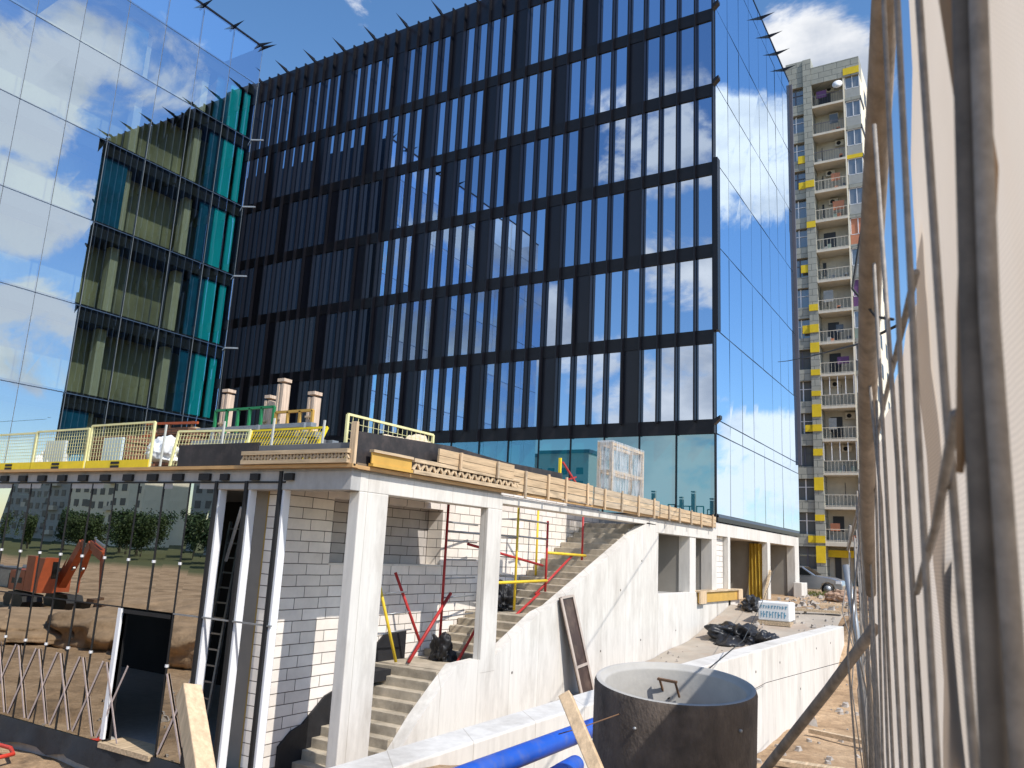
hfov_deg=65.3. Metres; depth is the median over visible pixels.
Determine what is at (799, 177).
window
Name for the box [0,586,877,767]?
ground
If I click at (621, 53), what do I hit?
window
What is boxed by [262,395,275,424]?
column mould
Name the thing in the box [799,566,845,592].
parked car
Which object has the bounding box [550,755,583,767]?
water pipe
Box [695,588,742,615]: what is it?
formwork box
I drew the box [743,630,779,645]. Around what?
plastic sheeting
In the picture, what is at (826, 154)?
balcony door
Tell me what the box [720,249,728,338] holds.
side window
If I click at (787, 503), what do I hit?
side window
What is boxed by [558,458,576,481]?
marker post
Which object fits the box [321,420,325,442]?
barrier post
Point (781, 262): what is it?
side window
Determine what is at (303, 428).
safety barrier
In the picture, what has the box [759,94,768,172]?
side window
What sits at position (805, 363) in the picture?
window
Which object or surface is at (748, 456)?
side window
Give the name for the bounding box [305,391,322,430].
column mould
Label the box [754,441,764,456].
side window
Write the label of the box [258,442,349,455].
edge board
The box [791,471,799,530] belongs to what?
side window
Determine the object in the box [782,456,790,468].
side window
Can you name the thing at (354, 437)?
corner plank
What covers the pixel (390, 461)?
formwork beam
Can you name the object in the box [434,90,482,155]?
window
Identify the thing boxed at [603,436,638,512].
shop window
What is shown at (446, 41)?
window
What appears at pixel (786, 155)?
side window
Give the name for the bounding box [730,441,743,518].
side window
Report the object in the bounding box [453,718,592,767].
water pipe
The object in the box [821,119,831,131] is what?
balcony door
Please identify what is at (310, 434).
steel profile
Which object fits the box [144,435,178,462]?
plastic bag
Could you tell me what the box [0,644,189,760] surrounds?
folding barrier
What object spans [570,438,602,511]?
shop window
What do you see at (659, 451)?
shop window
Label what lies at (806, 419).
window
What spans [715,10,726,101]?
side window
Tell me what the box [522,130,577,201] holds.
window
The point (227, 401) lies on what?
column mould
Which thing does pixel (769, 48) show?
side window
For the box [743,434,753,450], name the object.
side window
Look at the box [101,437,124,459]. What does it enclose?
insulation sheet
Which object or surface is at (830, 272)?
balcony door
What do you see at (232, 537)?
support pole
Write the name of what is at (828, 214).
balcony door
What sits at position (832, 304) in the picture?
balcony door
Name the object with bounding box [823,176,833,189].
balcony door
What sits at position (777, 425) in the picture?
side window
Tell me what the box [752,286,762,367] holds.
side window
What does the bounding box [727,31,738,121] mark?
side window
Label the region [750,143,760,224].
side window
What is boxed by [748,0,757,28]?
side window
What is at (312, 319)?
window
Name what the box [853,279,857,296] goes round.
window
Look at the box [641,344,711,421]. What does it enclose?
window
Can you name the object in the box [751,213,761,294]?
side window
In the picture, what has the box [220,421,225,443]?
barrier post
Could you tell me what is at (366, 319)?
window
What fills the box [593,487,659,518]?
plank panel
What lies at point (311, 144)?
window
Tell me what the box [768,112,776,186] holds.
side window
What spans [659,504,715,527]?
plank panel
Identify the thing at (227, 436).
steel profile
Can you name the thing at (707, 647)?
path
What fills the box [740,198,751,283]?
side window
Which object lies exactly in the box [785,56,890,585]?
apartment block
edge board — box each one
[177,442,260,465]
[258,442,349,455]
[356,431,561,499]
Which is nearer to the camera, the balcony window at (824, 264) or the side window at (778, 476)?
the side window at (778, 476)
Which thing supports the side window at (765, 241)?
in the office building
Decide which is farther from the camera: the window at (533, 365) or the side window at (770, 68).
the side window at (770, 68)
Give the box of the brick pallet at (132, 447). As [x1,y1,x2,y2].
[83,434,154,465]
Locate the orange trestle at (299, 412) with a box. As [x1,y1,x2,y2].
[274,409,314,431]
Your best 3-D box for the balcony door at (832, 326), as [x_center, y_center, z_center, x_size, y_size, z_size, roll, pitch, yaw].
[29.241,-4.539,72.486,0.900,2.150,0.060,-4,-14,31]
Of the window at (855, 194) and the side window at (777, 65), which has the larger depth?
the window at (855, 194)
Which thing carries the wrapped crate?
on the concrete podium
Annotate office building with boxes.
[215,0,801,604]
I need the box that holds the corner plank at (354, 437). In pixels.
[349,421,358,465]
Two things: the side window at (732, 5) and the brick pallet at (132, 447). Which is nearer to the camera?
the brick pallet at (132, 447)
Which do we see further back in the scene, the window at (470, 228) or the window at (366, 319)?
the window at (366, 319)
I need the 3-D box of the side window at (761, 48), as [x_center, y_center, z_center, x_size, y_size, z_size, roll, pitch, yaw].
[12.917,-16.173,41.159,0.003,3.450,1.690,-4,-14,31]
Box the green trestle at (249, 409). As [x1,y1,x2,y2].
[213,405,275,435]
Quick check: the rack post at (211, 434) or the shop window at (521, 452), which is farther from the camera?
the shop window at (521, 452)
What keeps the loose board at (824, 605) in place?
on the ground at (832, 721)
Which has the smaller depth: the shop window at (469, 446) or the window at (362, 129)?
the shop window at (469, 446)
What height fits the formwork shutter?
2.390 m
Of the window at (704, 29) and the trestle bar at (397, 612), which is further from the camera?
the window at (704, 29)
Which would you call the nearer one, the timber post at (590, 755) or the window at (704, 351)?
the timber post at (590, 755)
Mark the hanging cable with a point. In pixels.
(884, 331)
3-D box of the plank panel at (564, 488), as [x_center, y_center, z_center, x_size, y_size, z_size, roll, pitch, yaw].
[1.052,2.468,18.699,0.100,0.651,3.950,-4,-14,31]
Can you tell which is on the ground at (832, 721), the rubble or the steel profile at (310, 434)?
the rubble
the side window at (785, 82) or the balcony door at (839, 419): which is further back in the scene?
the balcony door at (839, 419)
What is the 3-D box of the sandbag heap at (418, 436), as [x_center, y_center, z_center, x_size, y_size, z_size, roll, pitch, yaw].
[-1.981,1.292,15.510,0.817,0.693,2.104,-4,-14,31]
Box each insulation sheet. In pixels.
[43,440,67,461]
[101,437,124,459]
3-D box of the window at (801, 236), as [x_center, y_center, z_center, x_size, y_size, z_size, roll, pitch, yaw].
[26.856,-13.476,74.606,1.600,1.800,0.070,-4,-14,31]
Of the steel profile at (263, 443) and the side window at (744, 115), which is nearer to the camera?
the steel profile at (263, 443)
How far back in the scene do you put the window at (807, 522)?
69.25 m
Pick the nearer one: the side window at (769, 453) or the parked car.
the side window at (769, 453)
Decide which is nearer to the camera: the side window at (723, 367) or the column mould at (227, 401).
the column mould at (227, 401)
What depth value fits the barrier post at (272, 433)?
14.45 m
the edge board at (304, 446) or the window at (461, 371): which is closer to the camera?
the edge board at (304, 446)
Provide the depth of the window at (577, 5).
38.30 m
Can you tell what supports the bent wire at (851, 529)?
attached to the fence
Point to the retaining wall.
(783, 704)
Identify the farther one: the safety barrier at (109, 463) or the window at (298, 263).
the window at (298, 263)
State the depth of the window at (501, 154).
38.78 m
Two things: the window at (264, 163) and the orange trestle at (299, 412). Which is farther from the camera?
the window at (264, 163)
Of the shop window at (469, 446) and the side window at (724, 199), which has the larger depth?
the shop window at (469, 446)
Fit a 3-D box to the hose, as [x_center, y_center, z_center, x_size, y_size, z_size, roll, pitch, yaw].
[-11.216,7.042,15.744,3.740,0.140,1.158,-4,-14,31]
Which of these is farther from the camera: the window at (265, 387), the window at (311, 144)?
the window at (311, 144)
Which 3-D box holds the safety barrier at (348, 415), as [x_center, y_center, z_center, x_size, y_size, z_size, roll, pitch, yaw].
[-2.165,1.139,14.376,0.045,0.840,2.445,-4,-14,31]
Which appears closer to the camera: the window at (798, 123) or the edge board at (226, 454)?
the edge board at (226, 454)
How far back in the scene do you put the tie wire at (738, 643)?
9.74 m
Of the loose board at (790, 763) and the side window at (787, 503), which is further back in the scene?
the side window at (787, 503)
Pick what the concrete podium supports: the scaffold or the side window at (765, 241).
the scaffold
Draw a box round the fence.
[841,0,1023,767]
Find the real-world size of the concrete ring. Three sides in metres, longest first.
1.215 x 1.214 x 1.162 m
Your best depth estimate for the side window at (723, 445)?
30.68 m
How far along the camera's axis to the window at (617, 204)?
34.90 m
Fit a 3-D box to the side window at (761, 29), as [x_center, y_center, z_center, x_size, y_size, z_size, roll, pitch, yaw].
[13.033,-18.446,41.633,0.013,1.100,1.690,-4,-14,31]
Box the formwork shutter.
[559,594,593,693]
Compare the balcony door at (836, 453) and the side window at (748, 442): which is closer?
the side window at (748, 442)
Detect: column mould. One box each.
[217,389,235,439]
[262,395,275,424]
[275,378,291,423]
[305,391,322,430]
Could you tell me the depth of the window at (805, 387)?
71.56 m
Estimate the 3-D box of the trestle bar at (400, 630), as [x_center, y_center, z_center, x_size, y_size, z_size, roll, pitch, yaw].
[-2.272,4.977,16.101,0.032,0.058,0.703,-6,-14,35]
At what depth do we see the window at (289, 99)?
48.13 m
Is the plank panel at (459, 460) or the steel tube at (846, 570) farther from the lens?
the plank panel at (459, 460)
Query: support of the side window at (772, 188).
in the office building
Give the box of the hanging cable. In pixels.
[779,325,895,361]
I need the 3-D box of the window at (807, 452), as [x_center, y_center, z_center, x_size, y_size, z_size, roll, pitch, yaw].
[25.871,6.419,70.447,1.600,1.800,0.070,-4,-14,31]
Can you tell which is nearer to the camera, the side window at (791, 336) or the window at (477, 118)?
the window at (477, 118)
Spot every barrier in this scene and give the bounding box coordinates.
[0,432,35,469]
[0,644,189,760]
[30,428,90,468]
[85,421,156,467]
[154,427,215,465]
[168,429,251,465]
[245,426,328,444]
[344,413,434,457]
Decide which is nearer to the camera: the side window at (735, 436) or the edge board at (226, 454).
the edge board at (226, 454)
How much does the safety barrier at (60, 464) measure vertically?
0.920 m
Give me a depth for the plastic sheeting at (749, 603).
29.26 m
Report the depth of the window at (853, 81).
74.81 m
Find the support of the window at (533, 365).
in the office building
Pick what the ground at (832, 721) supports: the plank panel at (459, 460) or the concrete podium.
the concrete podium
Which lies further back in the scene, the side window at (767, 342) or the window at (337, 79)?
the window at (337, 79)
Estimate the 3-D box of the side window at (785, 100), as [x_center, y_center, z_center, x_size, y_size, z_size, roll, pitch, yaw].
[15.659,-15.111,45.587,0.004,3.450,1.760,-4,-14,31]
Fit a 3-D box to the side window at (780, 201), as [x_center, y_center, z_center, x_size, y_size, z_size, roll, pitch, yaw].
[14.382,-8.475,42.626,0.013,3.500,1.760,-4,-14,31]
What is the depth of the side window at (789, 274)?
43.38 m
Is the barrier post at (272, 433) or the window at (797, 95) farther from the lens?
the window at (797, 95)
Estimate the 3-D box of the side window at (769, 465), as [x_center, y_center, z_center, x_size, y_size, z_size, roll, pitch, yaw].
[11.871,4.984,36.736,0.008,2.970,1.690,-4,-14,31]
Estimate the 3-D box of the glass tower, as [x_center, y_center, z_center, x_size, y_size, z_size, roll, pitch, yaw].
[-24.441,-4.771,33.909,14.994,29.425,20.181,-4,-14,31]
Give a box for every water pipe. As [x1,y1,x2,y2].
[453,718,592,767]
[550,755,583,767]
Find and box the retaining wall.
[330,625,843,767]
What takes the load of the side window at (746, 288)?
in the office building
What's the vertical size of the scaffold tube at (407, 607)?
1.424 m
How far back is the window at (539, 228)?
36.87 m
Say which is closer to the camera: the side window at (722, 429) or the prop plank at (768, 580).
the side window at (722, 429)
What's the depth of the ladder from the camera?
15.20 m
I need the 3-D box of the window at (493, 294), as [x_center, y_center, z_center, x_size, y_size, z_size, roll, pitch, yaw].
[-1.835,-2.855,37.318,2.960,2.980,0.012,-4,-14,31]
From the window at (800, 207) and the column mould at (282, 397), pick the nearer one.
the column mould at (282, 397)
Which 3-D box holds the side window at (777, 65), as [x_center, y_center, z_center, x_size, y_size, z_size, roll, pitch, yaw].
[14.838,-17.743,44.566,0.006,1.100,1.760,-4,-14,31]
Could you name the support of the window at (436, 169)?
in the office building
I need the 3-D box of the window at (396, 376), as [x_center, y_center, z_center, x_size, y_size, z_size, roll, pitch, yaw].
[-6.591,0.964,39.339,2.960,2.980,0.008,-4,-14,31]
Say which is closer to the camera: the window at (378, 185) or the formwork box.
the formwork box
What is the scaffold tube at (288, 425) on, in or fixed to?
on the concrete podium
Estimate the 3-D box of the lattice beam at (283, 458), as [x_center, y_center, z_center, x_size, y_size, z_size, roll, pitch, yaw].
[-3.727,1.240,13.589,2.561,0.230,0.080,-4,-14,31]
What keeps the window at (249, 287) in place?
in the office building
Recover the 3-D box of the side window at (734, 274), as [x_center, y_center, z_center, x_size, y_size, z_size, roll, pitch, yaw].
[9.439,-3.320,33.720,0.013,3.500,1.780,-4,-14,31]
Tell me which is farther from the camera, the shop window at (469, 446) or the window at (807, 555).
the window at (807, 555)
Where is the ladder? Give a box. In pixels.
[204,521,238,722]
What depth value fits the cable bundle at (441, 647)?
16.48 m
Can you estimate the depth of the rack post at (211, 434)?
18.36 m
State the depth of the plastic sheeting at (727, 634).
25.89 m
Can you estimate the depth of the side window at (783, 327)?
41.16 m
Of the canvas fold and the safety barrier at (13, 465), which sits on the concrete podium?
the safety barrier at (13, 465)
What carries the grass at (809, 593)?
on the ground at (832, 721)
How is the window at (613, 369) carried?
in the office building
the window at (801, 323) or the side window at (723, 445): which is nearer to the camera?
the side window at (723, 445)
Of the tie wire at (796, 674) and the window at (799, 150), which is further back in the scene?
the window at (799, 150)
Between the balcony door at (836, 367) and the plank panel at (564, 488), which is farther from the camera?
the balcony door at (836, 367)
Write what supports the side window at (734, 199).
in the office building
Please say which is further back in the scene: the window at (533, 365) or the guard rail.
the window at (533, 365)
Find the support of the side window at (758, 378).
in the office building
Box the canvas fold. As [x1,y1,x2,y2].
[939,0,998,472]
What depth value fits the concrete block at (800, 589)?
39.23 m
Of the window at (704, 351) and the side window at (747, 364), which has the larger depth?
the side window at (747, 364)
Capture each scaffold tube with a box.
[190,440,224,444]
[196,422,316,432]
[380,587,396,662]
[394,572,419,641]
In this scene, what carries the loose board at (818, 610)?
on the path
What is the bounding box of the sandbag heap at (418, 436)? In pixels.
[384,434,430,442]
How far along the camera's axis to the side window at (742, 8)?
38.15 m
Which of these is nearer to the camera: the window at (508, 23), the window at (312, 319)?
the window at (508, 23)
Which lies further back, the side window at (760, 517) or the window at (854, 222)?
the window at (854, 222)
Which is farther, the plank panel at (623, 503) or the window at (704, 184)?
the window at (704, 184)
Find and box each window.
[216,387,239,432]
[227,324,265,378]
[229,268,253,319]
[242,206,278,260]
[243,155,267,205]
[250,383,283,424]
[256,92,292,149]
[262,258,301,313]
[274,316,315,373]
[276,141,314,196]
[288,193,328,250]
[300,378,341,434]
[301,75,340,135]
[311,247,353,306]
[324,125,365,184]
[326,308,370,368]
[339,180,381,239]
[350,56,392,120]
[354,372,400,432]
[365,236,411,297]
[377,109,421,170]
[382,299,430,362]
[394,165,440,228]
[404,36,449,103]
[414,366,465,430]
[424,223,474,288]
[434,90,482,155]
[445,289,498,355]
[452,442,477,453]
[454,148,505,215]
[463,14,512,84]
[479,441,507,461]
[481,360,538,428]
[490,208,545,278]
[498,69,550,138]
[508,440,537,467]
[514,278,572,348]
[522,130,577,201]
[528,0,582,64]
[538,439,569,492]
[557,352,619,425]
[563,193,623,266]
[568,46,626,120]
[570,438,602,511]
[592,257,711,341]
[596,96,711,185]
[600,0,710,42]
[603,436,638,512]
[639,435,674,511]
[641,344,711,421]
[644,175,711,253]
[646,21,710,99]
[677,434,713,513]
[715,0,726,28]
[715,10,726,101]
[716,86,727,177]
[717,332,729,425]
[717,422,729,438]
[717,435,730,515]
[720,169,728,256]
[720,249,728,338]
[727,0,738,51]
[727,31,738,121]
[728,106,739,194]
[729,182,740,270]
[729,260,741,349]
[730,342,742,432]
[730,428,741,444]
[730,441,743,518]
[738,0,748,71]
[739,55,749,140]
[739,125,750,210]
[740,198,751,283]
[741,273,752,359]
[742,353,753,438]
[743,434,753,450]
[743,447,754,521]
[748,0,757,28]
[748,11,758,91]
[749,75,759,157]
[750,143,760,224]
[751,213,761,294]
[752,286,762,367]
[753,362,764,444]
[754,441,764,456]
[754,453,765,523]
[758,13,765,46]
[758,33,766,106]
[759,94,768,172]
[760,160,769,237]
[761,228,770,305]
[762,297,771,375]
[763,370,773,449]
[765,446,773,460]
[765,458,774,525]
[766,32,773,64]
[766,50,774,122]
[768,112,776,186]
[769,176,777,249]
[770,241,778,314]
[771,308,780,383]
[772,378,781,453]
[774,50,781,82]
[774,68,782,138]
[774,451,781,464]
[774,463,783,527]
[776,127,783,198]
[777,189,785,260]
[778,252,786,323]
[780,318,788,390]
[781,66,788,97]
[781,385,789,457]
[782,85,789,151]
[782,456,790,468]
[783,142,791,211]
[783,467,791,529]
[785,203,792,270]
[786,263,794,332]
[787,326,795,396]
[789,392,797,462]
[791,460,797,472]
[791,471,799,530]
[792,89,802,105]
[793,116,803,133]
[794,144,804,161]
[795,172,805,189]
[795,201,806,218]
[796,230,807,247]
[797,259,807,277]
[798,289,808,307]
[798,319,809,338]
[798,446,813,466]
[798,479,814,499]
[799,351,810,369]
[799,513,815,533]
[799,547,816,568]
[800,382,811,401]
[801,414,812,433]
[823,263,826,276]
[833,516,844,531]
[844,74,859,89]
[845,99,860,117]
[847,128,861,145]
[848,157,862,175]
[849,187,861,204]
[850,217,860,234]
[851,248,858,265]
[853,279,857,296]
[854,310,857,327]
[855,343,857,359]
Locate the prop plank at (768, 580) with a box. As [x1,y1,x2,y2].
[763,570,770,599]
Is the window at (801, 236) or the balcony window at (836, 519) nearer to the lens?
the balcony window at (836, 519)
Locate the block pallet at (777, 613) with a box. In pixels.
[757,600,794,626]
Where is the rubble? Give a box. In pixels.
[661,593,869,764]
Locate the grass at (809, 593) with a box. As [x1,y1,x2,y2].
[807,589,827,595]
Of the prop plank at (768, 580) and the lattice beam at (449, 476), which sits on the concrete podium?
the lattice beam at (449, 476)
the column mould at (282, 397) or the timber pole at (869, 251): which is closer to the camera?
the timber pole at (869, 251)
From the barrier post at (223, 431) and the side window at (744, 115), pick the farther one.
the side window at (744, 115)
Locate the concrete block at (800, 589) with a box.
[793,582,806,596]
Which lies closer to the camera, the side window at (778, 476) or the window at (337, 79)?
the side window at (778, 476)
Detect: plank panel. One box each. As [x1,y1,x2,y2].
[437,449,514,478]
[512,469,592,504]
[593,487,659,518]
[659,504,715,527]
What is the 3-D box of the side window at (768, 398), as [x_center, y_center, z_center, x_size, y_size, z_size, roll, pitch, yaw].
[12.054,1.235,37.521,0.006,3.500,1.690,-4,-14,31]
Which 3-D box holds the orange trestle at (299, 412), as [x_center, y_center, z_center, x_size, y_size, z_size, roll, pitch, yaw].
[-5.114,0.944,18.642,1.260,0.680,0.060,-4,-14,31]
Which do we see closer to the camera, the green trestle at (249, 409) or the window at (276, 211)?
the green trestle at (249, 409)
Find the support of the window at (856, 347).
in the apartment block at (829, 108)
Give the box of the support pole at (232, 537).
[224,507,241,561]
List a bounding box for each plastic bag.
[34,449,67,461]
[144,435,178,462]
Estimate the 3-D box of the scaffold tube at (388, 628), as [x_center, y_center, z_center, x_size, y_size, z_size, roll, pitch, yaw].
[-2.495,4.590,15.816,0.589,1.767,0.060,6,-12,-17]
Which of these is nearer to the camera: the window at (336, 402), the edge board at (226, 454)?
the edge board at (226, 454)
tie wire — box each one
[559,713,619,733]
[667,565,776,698]
[755,662,840,688]
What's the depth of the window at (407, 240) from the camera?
40.81 m
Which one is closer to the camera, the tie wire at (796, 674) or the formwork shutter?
the tie wire at (796, 674)
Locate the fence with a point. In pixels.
(945, 655)
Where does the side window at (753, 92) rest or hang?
in the office building
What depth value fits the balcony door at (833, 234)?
74.30 m
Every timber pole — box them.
[760,623,877,767]
[858,0,895,597]
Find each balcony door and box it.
[821,93,830,103]
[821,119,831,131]
[822,146,832,160]
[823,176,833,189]
[824,204,834,218]
[825,232,835,247]
[826,261,836,278]
[828,291,837,309]
[828,322,839,340]
[829,353,840,372]
[830,385,841,405]
[832,417,842,438]
[833,449,843,472]
[834,483,845,506]
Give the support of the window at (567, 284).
in the office building
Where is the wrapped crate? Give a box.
[596,440,643,508]
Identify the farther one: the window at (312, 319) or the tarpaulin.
the window at (312, 319)
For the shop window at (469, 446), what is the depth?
36.03 m
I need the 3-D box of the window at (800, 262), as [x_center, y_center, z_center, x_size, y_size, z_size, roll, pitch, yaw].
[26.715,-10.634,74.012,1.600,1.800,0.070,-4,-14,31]
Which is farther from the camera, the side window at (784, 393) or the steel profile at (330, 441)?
the side window at (784, 393)
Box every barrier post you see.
[159,425,167,465]
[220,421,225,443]
[270,418,275,459]
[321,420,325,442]
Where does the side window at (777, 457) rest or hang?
in the office building
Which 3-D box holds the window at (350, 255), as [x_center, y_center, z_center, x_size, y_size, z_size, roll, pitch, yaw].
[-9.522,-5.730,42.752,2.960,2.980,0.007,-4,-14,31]
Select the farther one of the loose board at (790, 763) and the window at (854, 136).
the window at (854, 136)
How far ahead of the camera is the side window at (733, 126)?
35.14 m
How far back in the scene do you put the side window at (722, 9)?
35.21 m
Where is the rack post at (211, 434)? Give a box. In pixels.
[210,427,214,438]
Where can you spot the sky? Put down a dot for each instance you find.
(823, 32)
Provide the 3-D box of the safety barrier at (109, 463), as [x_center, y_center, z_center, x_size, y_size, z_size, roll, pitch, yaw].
[-8.160,1.294,16.584,2.195,0.980,0.072,-4,-14,31]
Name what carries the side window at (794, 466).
in the office building
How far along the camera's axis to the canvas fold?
0.68 m
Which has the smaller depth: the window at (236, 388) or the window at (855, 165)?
the window at (236, 388)
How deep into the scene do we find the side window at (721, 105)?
33.69 m
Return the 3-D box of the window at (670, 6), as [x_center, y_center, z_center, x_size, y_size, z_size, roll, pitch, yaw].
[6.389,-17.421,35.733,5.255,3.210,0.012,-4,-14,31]
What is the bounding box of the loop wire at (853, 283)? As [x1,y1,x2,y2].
[851,234,894,320]
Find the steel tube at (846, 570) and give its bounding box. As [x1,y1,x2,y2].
[842,564,867,735]
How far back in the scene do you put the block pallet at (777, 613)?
27.29 m
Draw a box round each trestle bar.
[385,591,406,593]
[387,611,408,614]
[387,628,411,632]
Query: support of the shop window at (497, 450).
in the office building
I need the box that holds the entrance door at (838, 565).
[835,557,841,579]
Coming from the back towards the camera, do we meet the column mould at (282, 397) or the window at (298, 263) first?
the window at (298, 263)
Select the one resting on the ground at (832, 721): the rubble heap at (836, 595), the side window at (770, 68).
the rubble heap at (836, 595)
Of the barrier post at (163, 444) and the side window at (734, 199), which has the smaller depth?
the barrier post at (163, 444)
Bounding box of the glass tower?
[0,0,276,462]
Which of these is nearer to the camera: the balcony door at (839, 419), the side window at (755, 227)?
the side window at (755, 227)
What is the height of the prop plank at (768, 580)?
1.456 m
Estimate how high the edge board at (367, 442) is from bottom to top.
0.670 m
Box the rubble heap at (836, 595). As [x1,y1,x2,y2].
[824,589,858,602]
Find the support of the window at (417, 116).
in the office building
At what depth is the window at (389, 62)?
44.20 m
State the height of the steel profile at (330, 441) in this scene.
0.110 m
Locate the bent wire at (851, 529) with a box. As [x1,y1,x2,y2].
[847,479,859,550]
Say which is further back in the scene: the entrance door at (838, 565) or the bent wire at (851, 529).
the entrance door at (838, 565)
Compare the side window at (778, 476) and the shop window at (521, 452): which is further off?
the side window at (778, 476)
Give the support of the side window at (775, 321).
in the office building
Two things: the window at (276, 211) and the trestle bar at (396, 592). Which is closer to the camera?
the trestle bar at (396, 592)
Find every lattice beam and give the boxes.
[240,448,350,464]
[411,458,519,491]
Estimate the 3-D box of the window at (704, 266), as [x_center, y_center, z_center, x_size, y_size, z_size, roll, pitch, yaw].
[5.696,-3.425,32.807,5.255,2.980,0.009,-4,-14,31]
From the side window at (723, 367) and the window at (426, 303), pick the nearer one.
the side window at (723, 367)
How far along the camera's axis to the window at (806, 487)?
69.83 m
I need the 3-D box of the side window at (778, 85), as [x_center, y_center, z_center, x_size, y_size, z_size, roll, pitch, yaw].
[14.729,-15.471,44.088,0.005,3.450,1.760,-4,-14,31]
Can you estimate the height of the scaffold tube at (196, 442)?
0.090 m
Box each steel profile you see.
[205,437,307,444]
[218,430,298,439]
[225,431,320,440]
[307,439,325,443]
[326,440,338,442]
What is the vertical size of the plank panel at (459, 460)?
0.354 m
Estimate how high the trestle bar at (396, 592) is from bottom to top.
0.058 m
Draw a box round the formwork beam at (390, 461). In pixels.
[368,449,413,472]
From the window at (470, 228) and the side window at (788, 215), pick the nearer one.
the window at (470, 228)
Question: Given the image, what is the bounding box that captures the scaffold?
[407,504,585,662]
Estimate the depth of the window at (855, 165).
73.06 m
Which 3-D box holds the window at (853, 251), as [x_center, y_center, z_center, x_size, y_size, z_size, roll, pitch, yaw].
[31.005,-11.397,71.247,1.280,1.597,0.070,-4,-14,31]
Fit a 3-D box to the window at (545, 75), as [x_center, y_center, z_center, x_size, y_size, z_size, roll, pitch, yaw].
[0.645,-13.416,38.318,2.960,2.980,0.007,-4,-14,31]
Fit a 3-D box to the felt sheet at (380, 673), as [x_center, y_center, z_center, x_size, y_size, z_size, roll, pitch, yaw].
[-2.703,5.746,15.284,0.450,0.550,0.600,-4,-14,31]
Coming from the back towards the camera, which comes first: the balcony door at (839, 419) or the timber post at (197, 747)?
the balcony door at (839, 419)
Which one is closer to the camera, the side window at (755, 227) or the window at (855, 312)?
the side window at (755, 227)
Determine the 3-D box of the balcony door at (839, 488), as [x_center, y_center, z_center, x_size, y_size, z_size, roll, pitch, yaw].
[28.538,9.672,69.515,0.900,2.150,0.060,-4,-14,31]
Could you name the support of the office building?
on the ground at (832, 721)
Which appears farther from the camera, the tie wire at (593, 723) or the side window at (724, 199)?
the side window at (724, 199)
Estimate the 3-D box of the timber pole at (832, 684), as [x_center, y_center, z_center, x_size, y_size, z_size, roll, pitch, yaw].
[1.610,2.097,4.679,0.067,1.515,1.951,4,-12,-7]
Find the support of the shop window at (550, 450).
in the office building
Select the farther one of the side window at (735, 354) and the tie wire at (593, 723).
the side window at (735, 354)
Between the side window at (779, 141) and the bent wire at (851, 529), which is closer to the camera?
the bent wire at (851, 529)
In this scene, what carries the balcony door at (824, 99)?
in the apartment block at (829, 108)
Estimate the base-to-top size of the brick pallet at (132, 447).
0.865 m
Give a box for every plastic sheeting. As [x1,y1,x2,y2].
[704,621,758,646]
[741,594,762,612]
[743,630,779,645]
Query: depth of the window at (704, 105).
34.16 m
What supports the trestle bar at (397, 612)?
attached to the scaffold tube at (388, 628)
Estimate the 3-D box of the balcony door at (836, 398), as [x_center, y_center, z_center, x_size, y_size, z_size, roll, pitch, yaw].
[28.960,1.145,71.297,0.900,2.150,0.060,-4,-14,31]
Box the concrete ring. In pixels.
[592,662,757,767]
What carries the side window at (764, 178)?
in the office building
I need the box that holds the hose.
[0,743,14,758]
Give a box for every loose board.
[776,758,842,767]
[795,608,841,613]
[808,728,868,743]
[816,604,858,607]
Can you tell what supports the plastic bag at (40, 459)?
on the concrete podium
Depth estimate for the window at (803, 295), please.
73.32 m
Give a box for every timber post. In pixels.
[176,683,215,767]
[559,690,603,767]
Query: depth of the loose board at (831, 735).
17.37 m
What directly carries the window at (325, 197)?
in the office building
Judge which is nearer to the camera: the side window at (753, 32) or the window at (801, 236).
the side window at (753, 32)
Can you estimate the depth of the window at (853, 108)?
74.24 m
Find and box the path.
[556,604,844,700]
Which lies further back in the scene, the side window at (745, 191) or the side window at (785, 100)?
the side window at (785, 100)
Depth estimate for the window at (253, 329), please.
45.21 m
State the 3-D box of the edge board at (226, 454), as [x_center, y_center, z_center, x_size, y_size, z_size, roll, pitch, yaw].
[-5.462,1.315,14.798,2.200,0.410,0.060,-4,-14,31]
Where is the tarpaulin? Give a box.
[749,543,762,598]
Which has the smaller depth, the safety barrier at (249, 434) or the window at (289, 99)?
the safety barrier at (249, 434)
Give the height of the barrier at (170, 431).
1.245 m
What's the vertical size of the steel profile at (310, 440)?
0.110 m
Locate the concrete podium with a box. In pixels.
[0,462,716,767]
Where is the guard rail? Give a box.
[144,421,198,433]
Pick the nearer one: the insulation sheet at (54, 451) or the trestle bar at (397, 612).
the trestle bar at (397, 612)
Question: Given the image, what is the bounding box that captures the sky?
[167,0,916,382]
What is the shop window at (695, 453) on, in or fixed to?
in the office building
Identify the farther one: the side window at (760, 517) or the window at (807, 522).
the window at (807, 522)
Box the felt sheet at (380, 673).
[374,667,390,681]

